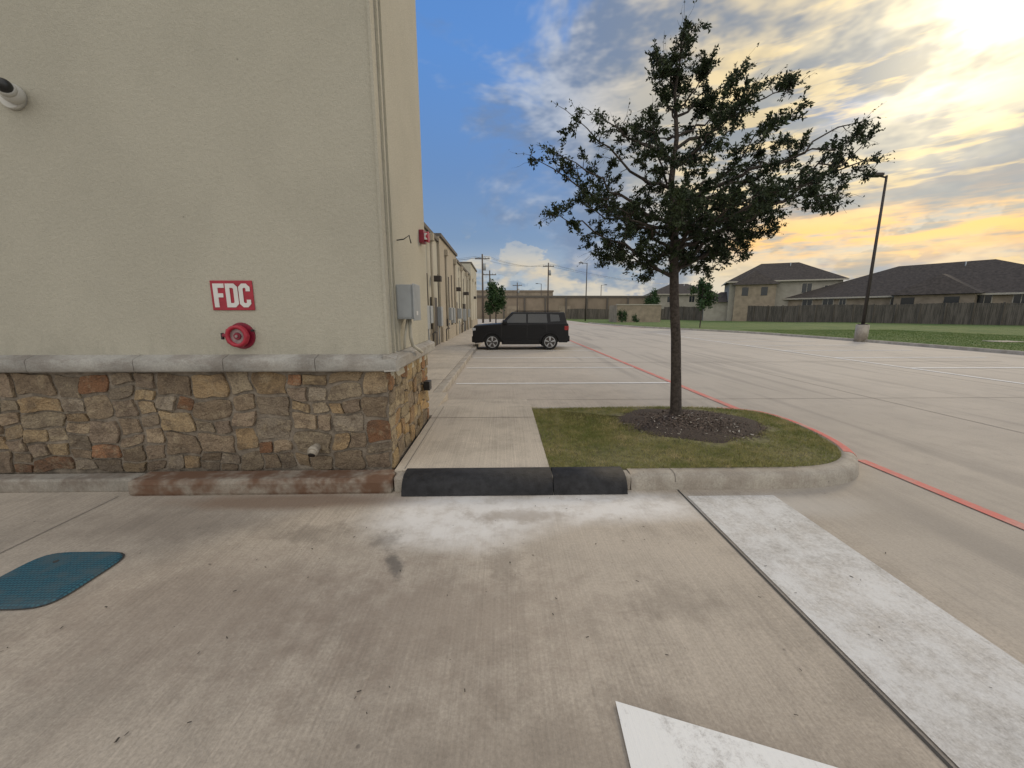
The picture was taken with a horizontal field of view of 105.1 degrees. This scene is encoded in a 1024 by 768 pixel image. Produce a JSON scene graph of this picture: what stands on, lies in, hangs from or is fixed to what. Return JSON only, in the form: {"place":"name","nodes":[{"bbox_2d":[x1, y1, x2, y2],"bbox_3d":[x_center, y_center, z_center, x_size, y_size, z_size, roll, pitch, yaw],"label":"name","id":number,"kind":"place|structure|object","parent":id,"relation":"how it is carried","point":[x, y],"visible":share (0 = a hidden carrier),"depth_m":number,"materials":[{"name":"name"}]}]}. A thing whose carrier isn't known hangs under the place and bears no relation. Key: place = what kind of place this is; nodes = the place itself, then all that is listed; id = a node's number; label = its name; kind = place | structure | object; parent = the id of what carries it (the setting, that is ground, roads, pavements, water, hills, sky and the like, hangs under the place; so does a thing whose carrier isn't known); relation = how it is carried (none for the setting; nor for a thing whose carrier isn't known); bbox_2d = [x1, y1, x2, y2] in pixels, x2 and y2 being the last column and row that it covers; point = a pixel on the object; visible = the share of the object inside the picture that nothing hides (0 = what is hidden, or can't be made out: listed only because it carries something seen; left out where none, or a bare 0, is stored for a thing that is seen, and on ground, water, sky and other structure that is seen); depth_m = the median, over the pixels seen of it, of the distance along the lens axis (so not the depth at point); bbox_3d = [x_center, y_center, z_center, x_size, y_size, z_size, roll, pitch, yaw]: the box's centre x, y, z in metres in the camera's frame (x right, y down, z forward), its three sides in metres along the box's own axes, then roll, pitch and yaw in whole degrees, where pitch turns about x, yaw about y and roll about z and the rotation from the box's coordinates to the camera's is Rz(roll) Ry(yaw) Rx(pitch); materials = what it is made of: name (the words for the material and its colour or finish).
{"place":"outdoors","nodes":[
{"label":"outdoors","id":0,"kind":"place"},
{"bbox_2d":[395,328,548,473],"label":"sidewalk","id":1,"kind":"structure","parent":0,"point":[485,433],"depth_m":5.09,"materials":[{"name":"concrete"}]},
{"bbox_2d":[0,319,1023,767],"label":"pavement","id":2,"kind":"structure","parent":0,"point":[320,611],"depth_m":2.30,"materials":[{"name":"concrete"}]},
{"bbox_2d":[0,552,124,609],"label":"pavement marking","id":3,"kind":"object","parent":2,"relation":"on","point":[43,580],"visible":1,"depth_m":2.45,"materials":[{"name":"teal"}]},
{"bbox_2d":[0,0,427,378],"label":"tower wall","id":4,"kind":"structure","parent":2,"relation":"on","point":[163,163],"depth_m":3.38,"materials":[{"name":"paint"}]},
{"bbox_2d":[0,77,26,110],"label":"security camera","id":5,"kind":"object","parent":4,"relation":"attached to","point":[13,96],"visible":1,"depth_m":3.16,"materials":[{"name":"white plastic"}]},
{"bbox_2d":[0,355,34,372],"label":"cap","id":6,"kind":"object","parent":4,"relation":"attached to","point":[12,363],"visible":0.71,"depth_m":3.53,"materials":[{"name":"concrete"}]},
{"bbox_2d":[132,354,228,371],"bbox_3d":[-3.035,-0.187,3.607,0.794,0.157,0.102,0,10,-1],"label":"cap","id":7,"kind":"object","parent":4,"relation":"attached to","point":[177,363],"visible":0.9,"depth_m":3.56,"materials":[{"name":"concrete"}]},
{"bbox_2d":[0,371,392,472],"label":"stone front","id":8,"kind":"object","parent":4,"relation":"attached to","point":[204,386],"visible":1,"depth_m":3.73,"materials":[{"name":"brown stone"}]},
{"bbox_2d":[24,355,139,372],"bbox_3d":[-3.910,-0.183,3.587,0.944,0.157,0.102,0,10,-1],"label":"cap","id":9,"kind":"object","parent":8,"relation":"on","point":[71,363],"visible":0.9,"depth_m":3.54,"materials":[{"name":"concrete"}]},
{"bbox_2d":[315,354,398,371],"bbox_3d":[-1.435,-0.194,3.642,0.735,0.157,0.102,0,10,-1],"label":"cap","id":10,"kind":"object","parent":8,"relation":"on","point":[348,362],"visible":1,"depth_m":3.60,"materials":[{"name":"concrete"}]},
{"bbox_2d":[209,280,254,309],"bbox_3d":[-2.531,-0.801,3.547,0.375,0.263,0.014,0,10,-1],"label":"fire department sign","id":11,"kind":"object","parent":4,"relation":"attached to","point":[232,294],"visible":1,"depth_m":3.54,"materials":[{"name":"red metal"}]},
{"bbox_2d":[220,322,255,348],"bbox_3d":[-2.502,-0.437,3.577,0.270,0.244,0.094,0,10,-1],"label":"fire department connection","id":12,"kind":"object","parent":4,"relation":"attached to","point":[240,335],"visible":1,"depth_m":3.55,"materials":[{"name":"red metal"}]},
{"bbox_2d":[222,354,318,371],"bbox_3d":[-2.220,-0.190,3.625,0.824,0.157,0.102,0,10,-1],"label":"cap","id":13,"kind":"object","parent":4,"relation":"attached to","point":[268,362],"visible":0.9,"depth_m":3.58,"materials":[{"name":"concrete"}]},
{"bbox_2d":[307,443,320,456],"bbox_3d":[-1.881,0.632,3.731,0.096,0.110,0.169,0,10,-1],"label":"drain pipe","id":14,"kind":"object","parent":4,"relation":"attached to","point":[313,450],"visible":1,"depth_m":3.68,"materials":[{"name":"plastic"}]},
{"bbox_2d":[366,0,390,353],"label":"corner bead","id":15,"kind":"object","parent":4,"relation":"attached to","point":[376,138],"visible":1,"depth_m":3.39,"materials":[{"name":"beige paint"}]},
{"bbox_2d":[374,0,395,352],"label":"side band","id":16,"kind":"object","parent":4,"relation":"attached to","point":[384,164],"visible":1,"depth_m":3.55,"materials":[{"name":"beige paint"}]},
{"bbox_2d":[378,0,427,350],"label":"side wall","id":17,"kind":"structure","parent":4,"relation":"attached to","point":[398,38],"depth_m":4.23,"materials":[{"name":"beige paint"}]},
{"bbox_2d":[396,235,431,390],"bbox_3d":[-1.077,-0.699,4.576,0.180,1.785,1.300,0,10,-1],"label":"electrical box","id":18,"kind":"object","parent":17,"relation":"attached to","point":[408,303],"visible":1,"depth_m":3.93,"materials":[{"name":"grey metal"}]},
{"bbox_2d":[419,229,429,243],"bbox_3d":[-1.127,-1.890,5.043,0.114,0.160,0.150,0,10,-1],"label":"fire alarm horn","id":19,"kind":"object","parent":17,"relation":"attached to","point":[424,237],"visible":1,"depth_m":4.98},
{"bbox_2d":[386,356,428,467],"bbox_3d":[-1.188,0.186,4.725,0.039,0.970,1.926,0,10,-1],"label":"stone side","id":20,"kind":"object","parent":4,"relation":"attached to","point":[398,395],"visible":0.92,"depth_m":4.41,"materials":[{"name":"brown stone"}]},
{"bbox_2d":[383,340,434,371],"bbox_3d":[-1.146,-0.376,4.624,0.116,0.157,2.082,0,10,-1],"label":"stone ledge","id":21,"kind":"object","parent":4,"relation":"attached to","point":[408,355],"visible":0.84,"depth_m":4.20,"materials":[{"name":"stone"}]},
{"bbox_2d":[0,366,428,473],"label":"tower base","id":22,"kind":"object","parent":2,"relation":"on","point":[294,430],"visible":0.12,"depth_m":3.76,"materials":[{"name":"stone"}]},
{"bbox_2d":[0,469,630,495],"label":"curb","id":23,"kind":"structure","parent":2,"relation":"on","point":[181,483],"depth_m":3.62,"materials":[{"name":"concrete"}]},
{"bbox_2d":[401,466,627,495],"bbox_3d":[0.026,0.910,3.701,2.070,0.162,0.280,0,10,-1],"label":"rubber curb cover","id":24,"kind":"object","parent":23,"relation":"on","point":[503,481],"visible":1,"depth_m":3.61,"materials":[{"name":"rubber"}]},
{"bbox_2d":[424,229,438,329],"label":"wing wall","id":25,"kind":"structure","parent":2,"relation":"on","point":[427,258],"depth_m":17.34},
{"bbox_2d":[427,306,429,328],"bbox_3d":[-3.391,-2.586,15.210,0.320,0.900,0.500,0,10,-1],"label":"meter box","id":26,"kind":"object","parent":25,"relation":"attached to","point":[428,312],"visible":0.3,"depth_m":15.16,"materials":[{"name":"grey metal"}]},
{"bbox_2d":[424,222,438,241],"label":"wing parapet","id":27,"kind":"structure","parent":25,"relation":"on","point":[427,229],"depth_m":16.85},
{"bbox_2d":[429,306,433,322],"bbox_3d":[-3.409,-2.828,15.979,0.320,0.700,0.500,0,10,-1],"label":"meter box","id":28,"kind":"object","parent":25,"relation":"attached to","point":[431,314],"visible":0.47,"depth_m":15.80,"materials":[{"name":"grey metal"}]},
{"bbox_2d":[426,273,428,305],"bbox_3d":[-3.421,-3.830,15.897,0.046,1.300,0.046,4,11,21],"label":"pipe","id":29,"kind":"object","parent":28,"relation":"on","point":[427,289],"visible":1,"depth_m":15.88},
{"bbox_2d":[430,241,435,345],"bbox_3d":[-3.414,-4.010,16.881,0.114,4.700,0.120,0,10,-1],"label":"downspout","id":30,"kind":"object","parent":25,"relation":"attached to","point":[432,274],"visible":0.69,"depth_m":16.80,"materials":[{"name":"beige paint"}]},
{"bbox_2d":[430,297,438,345],"bbox_3d":[-3.542,-2.846,17.905,0.140,2.160,1.000,0,10,-1],"label":"service door","id":31,"kind":"structure","parent":25,"relation":"attached to","point":[436,315],"depth_m":18.03,"materials":[{"name":"brown metal"}]},
{"bbox_2d":[434,275,441,281],"bbox_3d":[-3.387,-4.720,17.565,0.450,0.250,0.360,0,10,-1],"label":"wall light","id":32,"kind":"object","parent":25,"relation":"attached to","point":[437,278],"visible":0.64,"depth_m":17.40,"materials":[{"name":"brown metal"}]},
{"bbox_2d":[437,307,442,325],"bbox_3d":[-3.470,-3.217,18.652,0.320,0.900,0.500,0,10,-1],"label":"meter box","id":33,"kind":"object","parent":25,"relation":"attached to","point":[440,315],"visible":0.56,"depth_m":18.42,"materials":[{"name":"grey metal"}]},
{"bbox_2d":[429,327,440,342],"bbox_3d":[-7.854,-1.089,12.651,8.870,0.920,14.366,0,10,-1],"label":"wing base","id":34,"kind":"object","parent":2,"relation":"on","point":[431,331],"visible":0.09,"depth_m":19.00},
{"bbox_2d":[437,236,456,341],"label":"wing wall","id":35,"kind":"structure","parent":2,"relation":"on","point":[441,245],"depth_m":20.69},
{"bbox_2d":[434,233,456,256],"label":"wing parapet","id":36,"kind":"structure","parent":35,"relation":"on","point":[444,240],"depth_m":20.91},
{"bbox_2d":[445,256,448,338],"bbox_3d":[-3.514,-4.803,21.207,0.114,4.700,0.120,0,10,-1],"label":"downspout","id":37,"kind":"object","parent":35,"relation":"attached to","point":[446,279],"visible":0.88,"depth_m":21.13,"materials":[{"name":"beige paint"}]},
{"bbox_2d":[449,308,452,319],"bbox_3d":[-3.554,-3.982,22.272,0.320,0.700,0.500,0,10,-1],"label":"meter box","id":38,"kind":"object","parent":35,"relation":"attached to","point":[450,313],"visible":0.53,"depth_m":22.05,"materials":[{"name":"grey metal"}]},
{"bbox_2d":[451,308,455,322],"bbox_3d":[-3.584,-4.118,23.569,0.320,0.900,0.500,0,10,-1],"label":"meter box","id":39,"kind":"object","parent":35,"relation":"attached to","point":[454,319],"visible":0.52,"depth_m":23.36,"materials":[{"name":"grey metal"}]},
{"bbox_2d":[454,264,456,334],"bbox_3d":[-3.600,-5.489,24.944,0.114,4.700,0.120,0,10,-1],"label":"downspout","id":40,"kind":"object","parent":35,"relation":"attached to","point":[455,295],"visible":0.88,"depth_m":24.85,"materials":[{"name":"beige paint"}]},
{"bbox_2d":[442,323,458,341],"bbox_3d":[-8.036,-3.017,23.164,8.990,0.920,6.986,0,10,-1],"label":"wing base","id":41,"kind":"object","parent":2,"relation":"on","point":[452,331],"visible":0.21,"depth_m":22.46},
{"bbox_2d":[456,263,468,322],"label":"wing wall","id":42,"kind":"structure","parent":2,"relation":"on","point":[458,274],"depth_m":29.63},
{"bbox_2d":[458,308,461,318],"bbox_3d":[-3.675,-4.938,27.484,0.320,0.700,0.500,0,10,-1],"label":"meter box","id":43,"kind":"object","parent":42,"relation":"attached to","point":[459,313],"visible":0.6,"depth_m":27.25,"materials":[{"name":"grey metal"}]},
{"bbox_2d":[460,271,462,329],"bbox_3d":[-3.691,-6.210,28.878,0.114,4.700,0.120,0,10,-1],"label":"downspout","id":44,"kind":"object","parent":42,"relation":"attached to","point":[461,299],"visible":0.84,"depth_m":28.83,"materials":[{"name":"beige paint"}]},
{"bbox_2d":[456,258,469,274],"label":"wing parapet","id":45,"kind":"structure","parent":42,"relation":"on","point":[460,264],"depth_m":30.57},
{"bbox_2d":[463,309,465,320],"bbox_3d":[-3.747,-5.416,30.649,0.320,0.900,0.500,0,10,-1],"label":"meter box","id":46,"kind":"object","parent":42,"relation":"attached to","point":[464,314],"visible":0.6,"depth_m":30.41,"materials":[{"name":"grey metal"}]},
{"bbox_2d":[466,276,467,328],"bbox_3d":[-3.784,-6.949,32.909,0.114,4.700,0.120,0,10,-1],"label":"downspout","id":47,"kind":"object","parent":42,"relation":"attached to","point":[466,303],"visible":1,"depth_m":32.91,"materials":[{"name":"beige paint"}]},
{"bbox_2d":[469,279,470,327],"bbox_3d":[-3.856,-7.526,36.056,0.114,4.700,0.120,0,10,-1],"label":"downspout","id":48,"kind":"object","parent":42,"relation":"attached to","point":[470,302],"visible":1,"depth_m":36.00,"materials":[{"name":"beige paint"}]},
{"bbox_2d":[460,320,469,332],"bbox_3d":[-8.300,-4.640,32.013,8.870,0.920,10.986,0,10,-1],"label":"wing base","id":49,"kind":"object","parent":2,"relation":"on","point":[463,326],"depth_m":31.05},
{"bbox_2d":[462,264,476,327],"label":"wing wall","id":50,"kind":"structure","parent":2,"relation":"on","point":[469,268],"depth_m":38.74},
{"bbox_2d":[460,262,476,271],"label":"wing parapet","id":51,"kind":"structure","parent":50,"relation":"on","point":[471,263],"depth_m":36.50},
{"bbox_2d":[472,319,477,327],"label":"wing base","id":52,"kind":"object","parent":2,"relation":"on","point":[474,322],"visible":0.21,"depth_m":40.31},
{"bbox_2d":[475,254,489,322],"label":"utility pole","id":53,"kind":"object","parent":2,"relation":"on","point":[483,266],"visible":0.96,"depth_m":60.10,"materials":[{"name":"brown wood"}]},
{"bbox_2d":[459,256,696,283],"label":"power lines","id":54,"kind":"object","parent":53,"relation":"attached to","point":[563,269],"visible":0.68,"depth_m":79.65,"materials":[{"name":"black plastic"}]},
{"bbox_2d":[483,270,495,321],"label":"utility pole","id":55,"kind":"object","parent":2,"relation":"on","point":[490,280],"visible":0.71,"depth_m":65.66,"materials":[{"name":"brown wood"}]},
{"bbox_2d":[484,278,507,322],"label":"young tree","id":56,"kind":"object","parent":2,"relation":"on","point":[496,302],"visible":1,"depth_m":47.95,"materials":[{"name":"green plant"}]},
{"bbox_2d":[3,499,991,742],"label":"gravel bits","id":57,"kind":"object","parent":2,"relation":"on","point":[117,739],"visible":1,"depth_m":2.01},
{"bbox_2d":[1,323,1023,767],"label":"pavement joints","id":58,"kind":"object","parent":2,"relation":"on","point":[933,749],"visible":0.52,"depth_m":2.22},
{"bbox_2d":[513,283,521,311],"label":"utility pole","id":59,"kind":"object","parent":2,"relation":"on","point":[518,290],"visible":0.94,"depth_m":92.48,"materials":[{"name":"brown wood"}]},
{"bbox_2d":[472,312,569,349],"bbox_3d":[0.376,-2.514,18.107,4.340,1.715,2.080,0,10,-1],"label":"parked car","id":60,"kind":"object","parent":2,"relation":"on","point":[548,330],"visible":1,"depth_m":17.27,"materials":[{"name":"black paint"}]},
{"bbox_2d":[543,263,553,311],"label":"utility pole","id":61,"kind":"object","parent":2,"relation":"on","point":[549,272],"visible":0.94,"depth_m":77.92,"materials":[{"name":"brown wood"}]},
{"bbox_2d":[530,405,858,489],"bbox_3d":[2.170,0.624,5.058,3.730,0.268,2.785,0,10,-1],"label":"grass island","id":62,"kind":"object","parent":2,"relation":"on","point":[652,447],"visible":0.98,"depth_m":4.36,"materials":[{"name":"green plant"}]},
{"bbox_2d":[509,0,894,415],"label":"oak tree","id":63,"kind":"object","parent":62,"relation":"on","point":[683,204],"visible":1,"depth_m":4.83,"materials":[{"name":"green plant"}]},
{"bbox_2d":[616,701,836,767],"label":"pavement arrow","id":64,"kind":"object","parent":2,"relation":"on","point":[654,740],"visible":1,"depth_m":1.50,"materials":[{"name":"white paint"}]},
{"bbox_2d":[456,333,1023,383],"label":"parking stall lines","id":65,"kind":"object","parent":2,"relation":"on","point":[738,344],"visible":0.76,"depth_m":11.82,"materials":[{"name":"white paint"}]},
{"bbox_2d":[570,324,1023,528],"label":"red fire lane line","id":66,"kind":"object","parent":2,"relation":"on","point":[967,503],"visible":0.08,"depth_m":3.82,"materials":[{"name":"paint"}]},
{"bbox_2d":[588,322,1023,354],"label":"lawn curb","id":67,"kind":"structure","parent":2,"relation":"on","point":[937,346],"depth_m":21.42,"materials":[{"name":"concrete"}]},
{"bbox_2d":[688,495,1023,767],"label":"white painted strip","id":68,"kind":"object","parent":2,"relation":"on","point":[933,672],"visible":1,"depth_m":2.03,"materials":[{"name":"paint"}]},
{"bbox_2d":[477,290,553,295],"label":"office block","id":69,"kind":"structure","parent":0,"point":[525,293],"depth_m":124.89,"materials":[{"name":"beige"}]},
{"bbox_2d":[566,319,754,322],"bbox_3d":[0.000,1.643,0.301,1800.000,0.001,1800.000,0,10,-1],"label":"ground","id":70,"kind":"structure","parent":0,"point":[591,320],"depth_m":71.04,"materials":[{"name":"green plant"}]},
{"bbox_2d":[477,296,649,318],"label":"warehouse","id":71,"kind":"structure","parent":70,"relation":"on","point":[539,303],"depth_m":98.26,"materials":[{"name":"beige"}]},
{"bbox_2d":[507,306,518,314],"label":"dock door","id":72,"kind":"structure","parent":71,"relation":"in","point":[510,309],"depth_m":98.12,"materials":[{"name":"beige"}]},
{"bbox_2d":[559,306,570,314],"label":"dock door","id":73,"kind":"structure","parent":71,"relation":"in","point":[561,308],"depth_m":98.37,"materials":[{"name":"beige"}]},
{"bbox_2d":[579,262,587,320],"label":"street lamp","id":74,"kind":"object","parent":70,"relation":"on","point":[586,291],"visible":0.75,"depth_m":73.39,"materials":[{"name":"grey metal"}]},
{"bbox_2d":[617,309,626,321],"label":"shrub","id":75,"kind":"object","parent":70,"relation":"on","point":[620,315],"visible":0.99,"depth_m":60.38,"materials":[{"name":"green plant"}]},
{"bbox_2d":[609,304,661,321],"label":"dumpster enclosure","id":76,"kind":"object","parent":70,"relation":"on","point":[648,312],"visible":0.82,"depth_m":65.47,"materials":[{"name":"beige"}]},
{"bbox_2d":[631,313,639,321],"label":"shrub","id":77,"kind":"object","parent":70,"relation":"on","point":[634,319],"visible":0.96,"depth_m":62.63,"materials":[{"name":"green plant"}]},
{"bbox_2d":[642,288,660,303],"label":"young tree","id":78,"kind":"object","parent":70,"relation":"on","point":[653,299],"visible":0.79,"depth_m":80.38,"materials":[{"name":"green plant"}]},
{"bbox_2d":[649,295,705,313],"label":"walls","id":79,"kind":"structure","parent":70,"relation":"on","point":[683,300],"depth_m":94.06,"materials":[{"name":"grey"}]},
{"bbox_2d":[643,284,698,295],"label":"roof","id":80,"kind":"structure","parent":79,"relation":"on","point":[683,289],"depth_m":95.44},
{"bbox_2d":[702,302,726,320],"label":"wing","id":81,"kind":"structure","parent":70,"relation":"on","point":[717,311],"depth_m":75.91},
{"bbox_2d":[712,292,727,301],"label":"wing roof","id":82,"kind":"structure","parent":81,"relation":"on","point":[722,296],"depth_m":76.40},
{"bbox_2d":[732,284,776,320],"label":"gable wall","id":83,"kind":"structure","parent":70,"relation":"on","point":[741,303],"depth_m":71.46,"materials":[{"name":"beige"}]},
{"bbox_2d":[742,287,748,295],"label":"gable window","id":84,"kind":"structure","parent":83,"relation":"attached to","point":[744,291],"depth_m":71.61,"materials":[{"name":"glass"}]},
{"bbox_2d":[761,287,767,295],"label":"gable window","id":85,"kind":"structure","parent":83,"relation":"attached to","point":[764,290],"depth_m":70.44,"materials":[{"name":"glass"}]},
{"bbox_2d":[724,280,842,320],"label":"walls","id":86,"kind":"structure","parent":70,"relation":"on","point":[785,289],"depth_m":70.23,"materials":[{"name":"grey"}]},
{"bbox_2d":[733,271,779,284],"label":"gable roof","id":87,"kind":"structure","parent":86,"relation":"on","point":[754,277],"depth_m":71.20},
{"bbox_2d":[723,262,846,285],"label":"roof","id":88,"kind":"structure","parent":86,"relation":"on","point":[787,271],"depth_m":71.20,"materials":[{"name":"grey"}]},
{"bbox_2d":[727,278,848,282],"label":"fascia front","id":89,"kind":"structure","parent":88,"relation":"attached to","point":[801,280],"depth_m":68.08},
{"bbox_2d":[801,283,811,292],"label":"window","id":90,"kind":"structure","parent":86,"relation":"in","point":[805,286],"depth_m":68.77,"materials":[{"name":"grey glass"}]},
{"bbox_2d":[567,302,1023,325],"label":"wooden fence","id":91,"kind":"object","parent":70,"relation":"on","point":[930,312],"visible":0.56,"depth_m":56.34,"materials":[{"name":"brown wood"}]},
{"bbox_2d":[853,172,887,341],"bbox_3d":[19.468,-6.750,21.482,1.260,8.870,0.600,0,10,-1],"label":"street lamp","id":92,"kind":"object","parent":70,"relation":"on","point":[861,332],"visible":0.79,"depth_m":21.65,"materials":[{"name":"metal"}]},
{"bbox_2d":[788,294,1023,323],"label":"walls","id":93,"kind":"structure","parent":70,"relation":"on","point":[1006,298],"depth_m":60.34,"materials":[{"name":"beige"}]},
{"bbox_2d":[802,299,811,306],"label":"window","id":94,"kind":"structure","parent":93,"relation":"in","point":[806,302],"depth_m":67.69,"materials":[{"name":"grey glass"}]},
{"bbox_2d":[823,299,832,305],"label":"window","id":95,"kind":"structure","parent":93,"relation":"in","point":[828,301],"depth_m":65.12,"materials":[{"name":"grey glass"}]},
{"bbox_2d":[787,259,1023,297],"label":"roof","id":96,"kind":"structure","parent":93,"relation":"on","point":[993,276],"depth_m":58.04,"materials":[{"name":"grey"}]},
{"bbox_2d":[783,292,1023,299],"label":"fascia front","id":97,"kind":"structure","parent":96,"relation":"attached to","point":[899,295],"depth_m":59.47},
{"bbox_2d":[890,274,983,294],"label":"gable roof","id":98,"kind":"structure","parent":96,"relation":"attached to","point":[944,284],"depth_m":53.68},
{"bbox_2d":[977,295,991,304],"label":"window","id":99,"kind":"structure","parent":93,"relation":"in","point":[981,299],"depth_m":50.80,"materials":[{"name":"grey glass"}]},
{"bbox_2d":[1013,294,1023,304],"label":"window","id":100,"kind":"structure","parent":93,"relation":"in","point":[1017,298],"depth_m":48.47,"materials":[{"name":"grey glass"}]},
{"bbox_2d":[891,294,977,322],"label":"gable wall","id":101,"kind":"structure","parent":70,"relation":"on","point":[964,298],"depth_m":53.59,"materials":[{"name":"beige"}]},
{"bbox_2d":[900,297,914,305],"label":"window","id":102,"kind":"structure","parent":101,"relation":"attached to","point":[909,300],"depth_m":55.85,"materials":[{"name":"grey glass"}]},
{"bbox_2d":[943,296,959,303],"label":"window","id":103,"kind":"structure","parent":101,"relation":"attached to","point":[953,299],"depth_m":52.19,"materials":[{"name":"grey glass"}]},
{"bbox_2d":[415,0,1023,295],"label":"sky","id":104,"kind":"structure","parent":0,"point":[949,74],"materials":[{"name":"blue"}]},
{"bbox_2d":[592,322,1023,350],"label":"lawn","id":105,"kind":"structure","parent":0,"point":[1010,330],"depth_m":33.09,"materials":[{"name":"plant"}]},
{"bbox_2d":[686,275,718,327],"bbox_3d":[18.979,-8.066,38.590,2.607,5.291,2.608,-7,12,-33],"label":"young tree","id":106,"kind":"object","parent":105,"relation":"on","point":[705,290],"visible":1,"depth_m":38.34,"materials":[{"name":"green plant"}]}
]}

